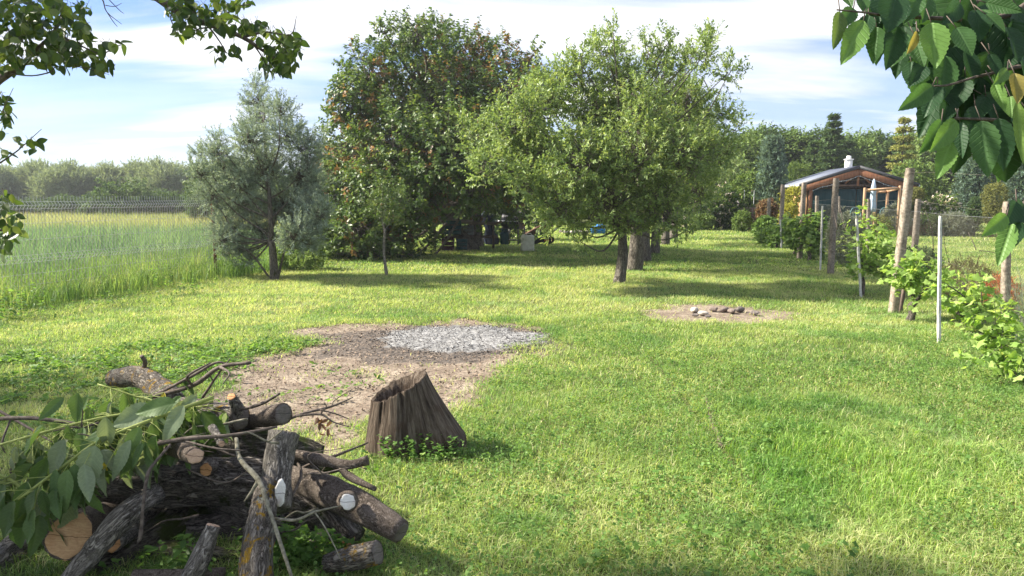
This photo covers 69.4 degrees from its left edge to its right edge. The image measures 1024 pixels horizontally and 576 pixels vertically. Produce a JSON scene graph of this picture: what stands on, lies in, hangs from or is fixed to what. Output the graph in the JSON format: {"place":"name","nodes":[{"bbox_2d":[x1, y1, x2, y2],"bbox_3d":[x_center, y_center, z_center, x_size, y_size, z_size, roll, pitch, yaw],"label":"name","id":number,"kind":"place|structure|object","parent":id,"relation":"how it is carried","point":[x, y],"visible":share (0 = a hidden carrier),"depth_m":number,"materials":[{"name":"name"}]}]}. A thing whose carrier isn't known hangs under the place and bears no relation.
{"place":"outdoors","nodes":[
{"label":"outdoors","id":0,"kind":"place"},
{"bbox_2d":[1,210,434,244],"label":"meadow","id":1,"kind":"structure","parent":0,"point":[64,215],"depth_m":42.92,"materials":[{"name":"green plant"}]},
{"bbox_2d":[0,0,916,170],"label":"sky","id":2,"kind":"structure","parent":0,"point":[159,97],"materials":[{"name":"blue"}]},
{"bbox_2d":[0,222,1023,575],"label":"lawn grass","id":3,"kind":"structure","parent":0,"point":[32,324],"depth_m":5.82,"materials":[{"name":"plant"}]},
{"bbox_2d":[0,208,1023,575],"bbox_3d":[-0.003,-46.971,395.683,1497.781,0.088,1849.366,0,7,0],"label":"ground","id":4,"kind":"structure","parent":0,"point":[394,368],"depth_m":6.72,"materials":[{"name":"soil"}]},
{"bbox_2d":[0,159,24,204],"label":"willow","id":5,"kind":"object","parent":4,"relation":"on","point":[8,182],"visible":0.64,"depth_m":77.22,"materials":[{"name":"green plant"}]},
{"bbox_2d":[0,519,50,571],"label":"log","id":6,"kind":"object","parent":4,"relation":"on","point":[8,546],"visible":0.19,"depth_m":3.26,"materials":[{"name":"grey wood"}]},
{"bbox_2d":[13,158,51,203],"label":"willow","id":7,"kind":"object","parent":4,"relation":"on","point":[26,173],"visible":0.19,"depth_m":78.14,"materials":[{"name":"green plant"}]},
{"bbox_2d":[0,278,76,322],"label":"weed clump","id":8,"kind":"object","parent":4,"relation":"on","point":[16,305],"visible":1,"depth_m":9.72,"materials":[{"name":"green plant"}]},
{"bbox_2d":[25,160,87,202],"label":"willow","id":9,"kind":"object","parent":4,"relation":"on","point":[46,183],"visible":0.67,"depth_m":76.18,"materials":[{"name":"green plant"}]},
{"bbox_2d":[34,193,85,215],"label":"bush","id":10,"kind":"object","parent":4,"relation":"on","point":[72,204],"visible":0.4,"depth_m":58.95,"materials":[{"name":"green plant"}]},
{"bbox_2d":[45,157,99,203],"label":"willow","id":11,"kind":"object","parent":4,"relation":"on","point":[82,173],"visible":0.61,"depth_m":77.48,"materials":[{"name":"green plant"}]},
{"bbox_2d":[42,502,117,560],"bbox_3d":[-1.936,1.112,3.511,0.255,0.425,0.856,-1,7,-7],"label":"log","id":12,"kind":"object","parent":4,"relation":"on","point":[78,532],"visible":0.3,"depth_m":3.11,"materials":[{"name":"beige wood"}]},
{"bbox_2d":[0,471,56,548],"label":"cut leafy branch","id":13,"kind":"object","parent":12,"relation":"on","point":[17,536],"visible":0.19,"depth_m":3.10,"materials":[{"name":"green plant"}]},
{"bbox_2d":[0,396,227,557],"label":"cut leafy branch","id":14,"kind":"object","parent":12,"relation":"on","point":[99,463],"visible":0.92,"depth_m":3.02,"materials":[{"name":"green plant"}]},
{"bbox_2d":[137,444,171,543],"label":"dead branch","id":15,"kind":"object","parent":14,"relation":"hanging from","point":[141,530],"visible":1,"depth_m":3.00,"materials":[{"name":"brown wood"}]},
{"bbox_2d":[95,428,324,486],"bbox_3d":[-1.555,0.889,3.850,1.131,0.304,0.275,-1,7,-5],"label":"log","id":16,"kind":"object","parent":12,"relation":"on","point":[252,445],"visible":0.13,"depth_m":3.78,"materials":[{"name":"brown wood"}]},
{"bbox_2d":[67,377,228,429],"bbox_3d":[-1.760,0.674,3.641,0.712,0.436,0.383,0,7,0],"label":"cut leafy branch","id":17,"kind":"object","parent":16,"relation":"on","point":[76,403],"visible":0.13,"depth_m":3.58,"materials":[{"name":"green plant"}]},
{"bbox_2d":[145,361,251,400],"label":"dead branch","id":18,"kind":"object","parent":17,"relation":"on","point":[193,373],"visible":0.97,"depth_m":3.77,"materials":[{"name":"brown wood"}]},
{"bbox_2d":[164,442,203,464],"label":"log","id":19,"kind":"object","parent":16,"relation":"on","point":[188,453],"visible":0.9,"depth_m":3.11,"materials":[{"name":"brown wood"}]},
{"bbox_2d":[112,426,276,452],"bbox_3d":[-1.381,0.667,3.156,0.739,0.135,0.117,0,7,0],"label":"dead branch","id":20,"kind":"object","parent":19,"relation":"on","point":[187,439],"visible":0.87,"depth_m":3.14,"materials":[{"name":"brown wood"}]},
{"bbox_2d":[246,403,291,427],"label":"log","id":21,"kind":"object","parent":16,"relation":"on","point":[278,414],"visible":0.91,"depth_m":3.76,"materials":[{"name":"brown wood"}]},
{"bbox_2d":[291,389,352,443],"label":"dead branch","id":22,"kind":"object","parent":16,"relation":"on","point":[319,422],"visible":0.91,"depth_m":3.92,"materials":[{"name":"wood"}]},
{"bbox_2d":[0,196,210,294],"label":"welded fence","id":23,"kind":"object","parent":4,"relation":"on","point":[81,221],"visible":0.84,"depth_m":12.74,"materials":[{"name":"metal"}]},
{"bbox_2d":[90,160,126,198],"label":"willow","id":24,"kind":"object","parent":4,"relation":"on","point":[113,176],"visible":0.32,"depth_m":78.71,"materials":[{"name":"green plant"}]},
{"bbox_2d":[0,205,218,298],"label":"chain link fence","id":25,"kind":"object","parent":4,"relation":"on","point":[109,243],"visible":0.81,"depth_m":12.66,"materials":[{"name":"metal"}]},
{"bbox_2d":[61,483,165,575],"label":"log","id":26,"kind":"object","parent":4,"relation":"on","point":[118,522],"visible":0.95,"depth_m":3.02,"materials":[{"name":"grey wood"}]},
{"bbox_2d":[79,174,165,215],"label":"bush","id":27,"kind":"object","parent":4,"relation":"on","point":[108,188],"visible":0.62,"depth_m":57.06,"materials":[{"name":"green plant"}]},
{"bbox_2d":[88,508,199,575],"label":"log","id":28,"kind":"object","parent":4,"relation":"on","point":[165,530],"visible":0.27,"depth_m":3.44,"materials":[{"name":"brown wood"}]},
{"bbox_2d":[0,0,309,263],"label":"overhanging tree","id":29,"kind":"object","parent":4,"relation":"on","point":[29,24],"visible":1,"depth_m":3.14,"materials":[{"name":"green plant"}]},
{"bbox_2d":[136,155,184,200],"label":"willow","id":30,"kind":"object","parent":4,"relation":"on","point":[159,171],"visible":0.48,"depth_m":76.82,"materials":[{"name":"green plant"}]},
{"bbox_2d":[0,237,331,313],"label":"tall grass","id":31,"kind":"structure","parent":4,"relation":"on","point":[61,291],"depth_m":12.92,"materials":[{"name":"plant"}]},
{"bbox_2d":[131,567,225,575],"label":"log","id":32,"kind":"object","parent":4,"relation":"on","point":[220,571],"visible":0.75,"depth_m":3.01,"materials":[{"name":"brown wood"}]},
{"bbox_2d":[0,219,375,282],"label":"reeds","id":33,"kind":"object","parent":4,"relation":"on","point":[90,240],"visible":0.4,"depth_m":17.21,"materials":[{"name":"green plant"}]},
{"bbox_2d":[137,527,242,572],"bbox_3d":[-1.324,1.133,3.141,0.522,0.200,0.309,0,7,0],"label":"weed clump","id":34,"kind":"object","parent":4,"relation":"on","point":[177,552],"visible":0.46,"depth_m":3.14,"materials":[{"name":"green plant"}]},
{"bbox_2d":[146,540,240,562],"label":"log","id":35,"kind":"object","parent":4,"relation":"on","point":[219,550],"visible":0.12,"depth_m":3.32,"materials":[{"name":"brown wood"}]},
{"bbox_2d":[180,523,220,575],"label":"log","id":36,"kind":"object","parent":4,"relation":"on","point":[199,560],"visible":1,"depth_m":2.92,"materials":[{"name":"grey wood"}]},
{"bbox_2d":[181,159,233,220],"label":"broadleaf tree","id":37,"kind":"object","parent":4,"relation":"on","point":[189,196],"visible":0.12,"depth_m":44.98,"materials":[{"name":"green plant"}]},
{"bbox_2d":[0,336,485,432],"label":"broadleaf weeds","id":38,"kind":"object","parent":4,"relation":"on","point":[89,383],"visible":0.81,"depth_m":7.05,"materials":[{"name":"green plant"}]},
{"bbox_2d":[238,476,276,575],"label":"log","id":39,"kind":"object","parent":4,"relation":"on","point":[257,547],"visible":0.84,"depth_m":2.89,"materials":[{"name":"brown wood"}]},
{"bbox_2d":[262,429,298,513],"bbox_3d":[-1.020,0.806,3.219,0.153,0.354,0.372,-1,7,-7],"label":"log","id":40,"kind":"object","parent":39,"relation":"on","point":[278,460],"visible":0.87,"depth_m":3.22,"materials":[{"name":"grey wood"}]},
{"bbox_2d":[234,437,341,575],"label":"dead branch","id":41,"kind":"object","parent":39,"relation":"on","point":[251,472],"visible":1,"depth_m":2.93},
{"bbox_2d":[175,67,340,280],"bbox_3d":[-4.825,-2.232,14.478,3.166,4.266,2.905,0,7,0],"label":"sea buckthorn","id":42,"kind":"object","parent":4,"relation":"on","point":[302,208],"visible":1,"depth_m":14.27,"materials":[{"name":"green plant"}]},
{"bbox_2d":[267,239,332,270],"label":"bush","id":43,"kind":"object","parent":4,"relation":"on","point":[308,264],"visible":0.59,"depth_m":16.37,"materials":[{"name":"green plant"}]},
{"bbox_2d":[289,492,365,544],"bbox_3d":[-0.855,1.057,3.451,0.367,0.271,0.177,3,7,21],"label":"log","id":44,"kind":"object","parent":4,"relation":"on","point":[345,527],"visible":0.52,"depth_m":3.37,"materials":[{"name":"brown wood"}]},
{"bbox_2d":[291,466,408,542],"bbox_3d":[-0.786,0.969,3.331,0.728,0.214,0.206,5,9,37],"label":"log","id":45,"kind":"object","parent":44,"relation":"on","point":[363,508],"visible":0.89,"depth_m":3.22,"materials":[{"name":"brown wood"}]},
{"bbox_2d":[294,442,376,491],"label":"dead branch","id":46,"kind":"object","parent":45,"relation":"on","point":[324,460],"visible":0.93,"depth_m":3.32,"materials":[{"name":"brown wood"}]},
{"bbox_2d":[273,520,384,572],"bbox_3d":[-0.838,1.118,3.225,0.587,0.225,0.205,0,7,0],"label":"weed clump","id":47,"kind":"object","parent":4,"relation":"on","point":[295,548],"visible":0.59,"depth_m":3.21,"materials":[{"name":"green plant"}]},
{"bbox_2d":[322,540,383,572],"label":"log","id":48,"kind":"object","parent":4,"relation":"on","point":[361,556],"visible":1,"depth_m":3.05,"materials":[{"name":"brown wood"}]},
{"bbox_2d":[280,197,446,259],"bbox_3d":[-3.957,-1.493,19.676,4.653,1.933,2.098,-2,7,-17],"label":"bush","id":49,"kind":"object","parent":4,"relation":"on","point":[437,235],"visible":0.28,"depth_m":19.71,"materials":[{"name":"green plant"}]},
{"bbox_2d":[197,317,556,447],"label":"soil crumbs","id":50,"kind":"object","parent":4,"relation":"on","point":[312,394],"visible":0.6,"depth_m":6.88,"materials":[{"name":"soil"}]},
{"bbox_2d":[353,170,415,275],"bbox_3d":[-2.507,-1.283,15.164,0.993,2.220,1.183,-6,9,-42],"label":"sapling","id":51,"kind":"object","parent":4,"relation":"on","point":[385,219],"visible":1,"depth_m":15.07,"materials":[{"name":"green plant"}]},
{"bbox_2d":[365,369,466,460],"bbox_3d":[-0.620,0.808,4.736,0.663,0.551,0.462,0,7,0],"label":"tree stump","id":52,"kind":"object","parent":4,"relation":"on","point":[410,406],"visible":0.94,"depth_m":4.60,"materials":[{"name":"brown wood"}]},
{"bbox_2d":[389,433,474,461],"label":"weed clump","id":53,"kind":"object","parent":4,"relation":"on","point":[411,453],"visible":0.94,"depth_m":4.52,"materials":[{"name":"green plant"}]},
{"bbox_2d":[306,5,562,261],"bbox_3d":[-2.400,-4.356,21.187,7.940,7.807,8.924,0,7,0],"label":"plum tree","id":54,"kind":"object","parent":4,"relation":"on","point":[421,119],"visible":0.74,"depth_m":19.42,"materials":[{"name":"green plant"}]},
{"bbox_2d":[331,319,564,362],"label":"charcoal bits","id":55,"kind":"object","parent":4,"relation":"on","point":[452,342],"visible":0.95,"depth_m":8.26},
{"bbox_2d":[373,323,548,351],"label":"ash flakes","id":56,"kind":"object","parent":4,"relation":"on","point":[483,327],"visible":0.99,"depth_m":8.43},
{"bbox_2d":[67,328,1023,575],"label":"clover","id":57,"kind":"object","parent":4,"relation":"on","point":[590,559],"visible":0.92,"depth_m":4.25,"materials":[{"name":"green plant"}]},
{"bbox_2d":[451,7,756,282],"bbox_3d":[1.684,-2.568,13.267,5.760,5.257,3.860,0,7,0],"label":"apple tree","id":58,"kind":"object","parent":4,"relation":"on","point":[623,219],"visible":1,"depth_m":12.66,"materials":[{"name":"green plant"}]},
{"bbox_2d":[546,24,740,270],"bbox_3d":[2.780,-2.914,16.140,4.348,5.238,3.861,4,8,32],"label":"apple tree","id":59,"kind":"object","parent":4,"relation":"on","point":[636,253],"visible":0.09,"depth_m":15.65,"materials":[{"name":"green plant"}]},
{"bbox_2d":[563,70,726,260],"bbox_3d":[3.236,-3.017,18.396,4.358,4.897,3.815,0,7,0],"label":"apple tree","id":60,"kind":"object","parent":4,"relation":"on","point":[647,254],"visible":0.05,"depth_m":18.49,"materials":[{"name":"green plant"}]},
{"bbox_2d":[603,82,734,253],"bbox_3d":[4.180,-3.449,21.040,4.320,5.093,3.708,3,8,26],"label":"apple tree","id":61,"kind":"object","parent":4,"relation":"on","point":[655,248],"depth_m":21.07,"materials":[{"name":"green plant"}]},
{"bbox_2d":[678,179,754,229],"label":"elder bush","id":62,"kind":"object","parent":4,"relation":"on","point":[725,211],"visible":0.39,"depth_m":36.28,"materials":[{"name":"green plant"}]},
{"bbox_2d":[715,154,755,199],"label":"fruit tree","id":63,"kind":"object","parent":4,"relation":"on","point":[738,167],"visible":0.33,"depth_m":40.17,"materials":[{"name":"green plant"}]},
{"bbox_2d":[730,207,752,231],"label":"bush","id":64,"kind":"object","parent":4,"relation":"on","point":[744,225],"visible":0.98,"depth_m":34.69,"materials":[{"name":"green plant"}]},
{"bbox_2d":[708,126,782,201],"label":"broadleaf tree","id":65,"kind":"object","parent":4,"relation":"on","point":[756,143],"visible":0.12,"depth_m":43.41,"materials":[{"name":"green plant"}]},
{"bbox_2d":[725,167,778,223],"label":"hedge shrub","id":66,"kind":"object","parent":4,"relation":"on","point":[745,176],"visible":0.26,"depth_m":37.32,"materials":[{"name":"green plant"}]},
{"bbox_2d":[750,133,789,210],"bbox_3d":[12.838,-5.208,36.612,1.923,4.815,1.938,0,7,0],"label":"juniper","id":67,"kind":"object","parent":4,"relation":"on","point":[772,161],"visible":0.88,"depth_m":36.21,"materials":[{"name":"green plant"}]},
{"bbox_2d":[762,220,785,247],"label":"grape vine","id":68,"kind":"object","parent":4,"relation":"on","point":[773,237],"visible":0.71,"depth_m":23.34,"materials":[{"name":"green plant"}]},
{"bbox_2d":[747,123,808,190],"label":"broadleaf tree","id":69,"kind":"object","parent":4,"relation":"on","point":[774,132],"visible":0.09,"depth_m":49.25,"materials":[{"name":"green plant"}]},
{"bbox_2d":[784,160,814,194],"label":"broadleaf tree","id":70,"kind":"object","parent":4,"relation":"on","point":[806,168],"visible":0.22,"depth_m":40.22,"materials":[{"name":"green plant"}]},
{"bbox_2d":[787,208,828,260],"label":"grape vine","id":71,"kind":"object","parent":4,"relation":"on","point":[809,233],"visible":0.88,"depth_m":18.85,"materials":[{"name":"green plant"}]},
{"bbox_2d":[781,125,838,180],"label":"broadleaf tree","id":72,"kind":"object","parent":4,"relation":"on","point":[795,138],"visible":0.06,"depth_m":48.79,"materials":[{"name":"green plant"}]},
{"bbox_2d":[798,139,834,177],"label":"tree","id":73,"kind":"object","parent":4,"relation":"on","point":[811,150],"visible":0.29,"depth_m":47.40,"materials":[{"name":"green plant"}]},
{"bbox_2d":[814,112,847,172],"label":"spruce tree","id":74,"kind":"object","parent":4,"relation":"on","point":[832,145],"visible":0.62,"depth_m":44.98,"materials":[{"name":"green plant"}]},
{"bbox_2d":[827,178,838,273],"bbox_3d":[6.724,-1.254,15.491,0.138,2.073,0.135,0,7,0],"label":"vine post","id":75,"kind":"object","parent":4,"relation":"on","point":[832,238],"visible":0.95,"depth_m":15.46,"materials":[{"name":"wood"}]},
{"bbox_2d":[800,123,866,175],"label":"broadleaf tree","id":76,"kind":"object","parent":4,"relation":"on","point":[819,134],"visible":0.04,"depth_m":48.30,"materials":[{"name":"green plant"}]},
{"bbox_2d":[823,205,865,265],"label":"bush","id":77,"kind":"object","parent":4,"relation":"on","point":[840,247],"visible":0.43,"depth_m":17.05,"materials":[{"name":"green plant"}]},
{"bbox_2d":[780,156,919,231],"bbox_3d":[15.531,-4.442,34.779,5.100,3.540,4.745,1,7,8],"label":"cabin","id":78,"kind":"object","parent":4,"relation":"on","point":[852,186],"visible":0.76,"depth_m":32.76,"materials":[{"name":"brown wood"}]},
{"bbox_2d":[840,127,884,169],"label":"broadleaf tree","id":79,"kind":"object","parent":4,"relation":"on","point":[867,149],"visible":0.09,"depth_m":49.54,"materials":[{"name":"green plant"}]},
{"bbox_2d":[839,199,905,295],"bbox_3d":[5.894,-0.642,12.124,1.221,1.625,1.011,0,7,0],"label":"grape vine","id":80,"kind":"object","parent":4,"relation":"on","point":[879,252],"visible":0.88,"depth_m":12.08,"materials":[{"name":"green plant"}]},
{"bbox_2d":[862,186,901,234],"bbox_3d":[15.252,-3.221,31.039,1.741,2.109,1.500,0,7,0],"label":"pergola","id":81,"kind":"object","parent":4,"relation":"on","point":[888,190],"visible":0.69,"depth_m":30.27,"materials":[{"name":"brown wood"}]},
{"bbox_2d":[888,168,914,312],"bbox_3d":[5.380,-0.609,10.226,0.228,2.076,0.132,0,7,0],"label":"vine post","id":82,"kind":"object","parent":4,"relation":"on","point":[903,228],"visible":0.78,"depth_m":10.16,"materials":[{"name":"wood"}]},
{"bbox_2d":[885,116,921,185],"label":"golden spruce","id":83,"kind":"object","parent":4,"relation":"on","point":[904,121],"visible":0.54,"depth_m":38.17,"materials":[{"name":"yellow plant"}]},
{"bbox_2d":[812,203,1023,306],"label":"chain link fence","id":84,"kind":"object","parent":4,"relation":"on","point":[950,244],"visible":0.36,"depth_m":11.74,"materials":[{"name":"grey metal"}]},
{"bbox_2d":[888,159,955,218],"bbox_3d":[19.672,-4.351,35.773,3.938,3.942,2.626,0,7,0],"label":"broadleaf tree","id":85,"kind":"object","parent":4,"relation":"on","point":[918,166],"visible":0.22,"depth_m":35.18,"materials":[{"name":"green plant"}]},
{"bbox_2d":[877,245,969,320],"bbox_3d":[5.336,-0.035,9.652,0.995,1.054,1.054,6,9,41],"label":"grape vine","id":86,"kind":"object","parent":4,"relation":"on","point":[908,278],"visible":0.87,"depth_m":9.52,"materials":[{"name":"green plant"}]},
{"bbox_2d":[832,0,1023,266],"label":"cherry tree","id":87,"kind":"object","parent":4,"relation":"on","point":[959,64],"visible":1,"depth_m":1.05,"materials":[{"name":"green plant"}]},
{"bbox_2d":[890,133,972,207],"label":"broadleaf tree","id":88,"kind":"object","parent":4,"relation":"on","point":[930,157],"visible":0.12,"depth_m":47.34,"materials":[{"name":"green plant"}]},
{"bbox_2d":[937,216,941,341],"bbox_3d":[4.665,-0.055,8.069,0.114,1.454,0.040,0,7,0],"label":"white stake","id":89,"kind":"object","parent":4,"relation":"on","point":[939,280],"visible":0.96,"depth_m":8.05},
{"bbox_2d":[920,190,965,232],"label":"flowering shrub","id":90,"kind":"object","parent":4,"relation":"on","point":[929,207],"visible":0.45,"depth_m":31.62,"materials":[{"name":"green plant"}]},
{"bbox_2d":[928,209,978,236],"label":"lavender bush","id":91,"kind":"object","parent":4,"relation":"on","point":[959,214],"visible":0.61,"depth_m":30.07,"materials":[{"name":"green plant"}]},
{"bbox_2d":[930,253,998,294],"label":"bush","id":92,"kind":"object","parent":4,"relation":"on","point":[950,268],"visible":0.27,"depth_m":12.17,"materials":[{"name":"green plant"}]},
{"bbox_2d":[921,269,1017,335],"bbox_3d":[5.421,0.130,9.244,1.239,0.884,1.897,1,7,6],"label":"grape vine","id":93,"kind":"object","parent":4,"relation":"on","point":[969,295],"visible":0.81,"depth_m":8.61,"materials":[{"name":"green plant"}]},
{"bbox_2d":[947,157,994,215],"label":"juniper","id":94,"kind":"object","parent":4,"relation":"on","point":[971,185],"visible":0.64,"depth_m":33.40,"materials":[{"name":"green plant"}]},
{"bbox_2d":[965,196,984,236],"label":"thuja","id":95,"kind":"object","parent":4,"relation":"on","point":[974,202],"visible":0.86,"depth_m":30.12,"materials":[{"name":"green plant"}]},
{"bbox_2d":[953,297,1023,381],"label":"grape vine","id":96,"kind":"object","parent":4,"relation":"on","point":[1004,358],"visible":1,"depth_m":6.37,"materials":[{"name":"green plant"}]},
{"bbox_2d":[977,179,1011,224],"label":"bush","id":97,"kind":"object","parent":4,"relation":"on","point":[995,206],"visible":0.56,"depth_m":30.61,"materials":[{"name":"green plant"}]},
{"bbox_2d":[1000,202,1010,310],"bbox_3d":[6.372,-0.305,9.536,0.183,1.606,0.103,0,7,0],"label":"fence post","id":98,"kind":"object","parent":4,"relation":"on","point":[1005,268],"visible":0.38,"depth_m":9.52,"materials":[{"name":"wood"}]},
{"bbox_2d":[989,164,1023,223],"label":"juniper","id":99,"kind":"object","parent":4,"relation":"on","point":[1015,181],"visible":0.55,"depth_m":32.41,"materials":[{"name":"green plant"}]},
{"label":"log","id":100,"kind":"object","parent":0,"visible":0},
{"bbox_2d":[185,512,318,540],"bbox_3d":[-1.492,1.187,3.614,1.190,0.278,0.209,1,7,8],"label":"log","id":101,"kind":"object","parent":100,"relation":"on","point":[226,523],"visible":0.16,"depth_m":3.52,"materials":[{"name":"brown wood"}]},
{"bbox_2d":[107,508,163,552],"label":"log","id":102,"kind":"object","parent":101,"relation":"on","point":[130,534],"visible":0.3,"depth_m":3.32,"materials":[{"name":"brown wood"}]},
{"bbox_2d":[97,457,262,509],"bbox_3d":[-1.474,0.932,3.526,0.911,0.309,0.333,-1,7,-12],"label":"log","id":103,"kind":"object","parent":101,"relation":"on","point":[182,487],"visible":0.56,"depth_m":3.46,"materials":[{"name":"brown wood"}]},
{"bbox_2d":[0,396,232,491],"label":"cut leafy branch","id":104,"kind":"object","parent":103,"relation":"on","point":[28,456],"visible":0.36,"depth_m":3.39,"materials":[{"name":"green plant"}]},
{"bbox_2d":[0,410,82,452],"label":"dead branch","id":105,"kind":"object","parent":104,"relation":"on","point":[6,416],"visible":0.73,"depth_m":3.66,"materials":[{"name":"brown plant"}]},
{"bbox_2d":[193,499,251,520],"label":"log","id":106,"kind":"object","parent":101,"relation":"on","point":[239,510],"visible":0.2,"depth_m":3.52,"materials":[{"name":"brown wood"}]},
{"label":"log","id":107,"kind":"object","parent":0,"visible":0},
{"bbox_2d":[105,365,184,398],"bbox_3d":[-2.189,0.572,4.422,0.907,0.190,0.176,7,10,43],"label":"log","id":108,"kind":"object","parent":107,"relation":"on","point":[146,380],"visible":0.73,"depth_m":4.38,"materials":[{"name":"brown wood"}]},
{"bbox_2d":[175,397,249,430],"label":"log","id":109,"kind":"object","parent":107,"relation":"on","point":[237,426],"visible":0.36,"depth_m":3.78,"materials":[{"name":"brown wood"}]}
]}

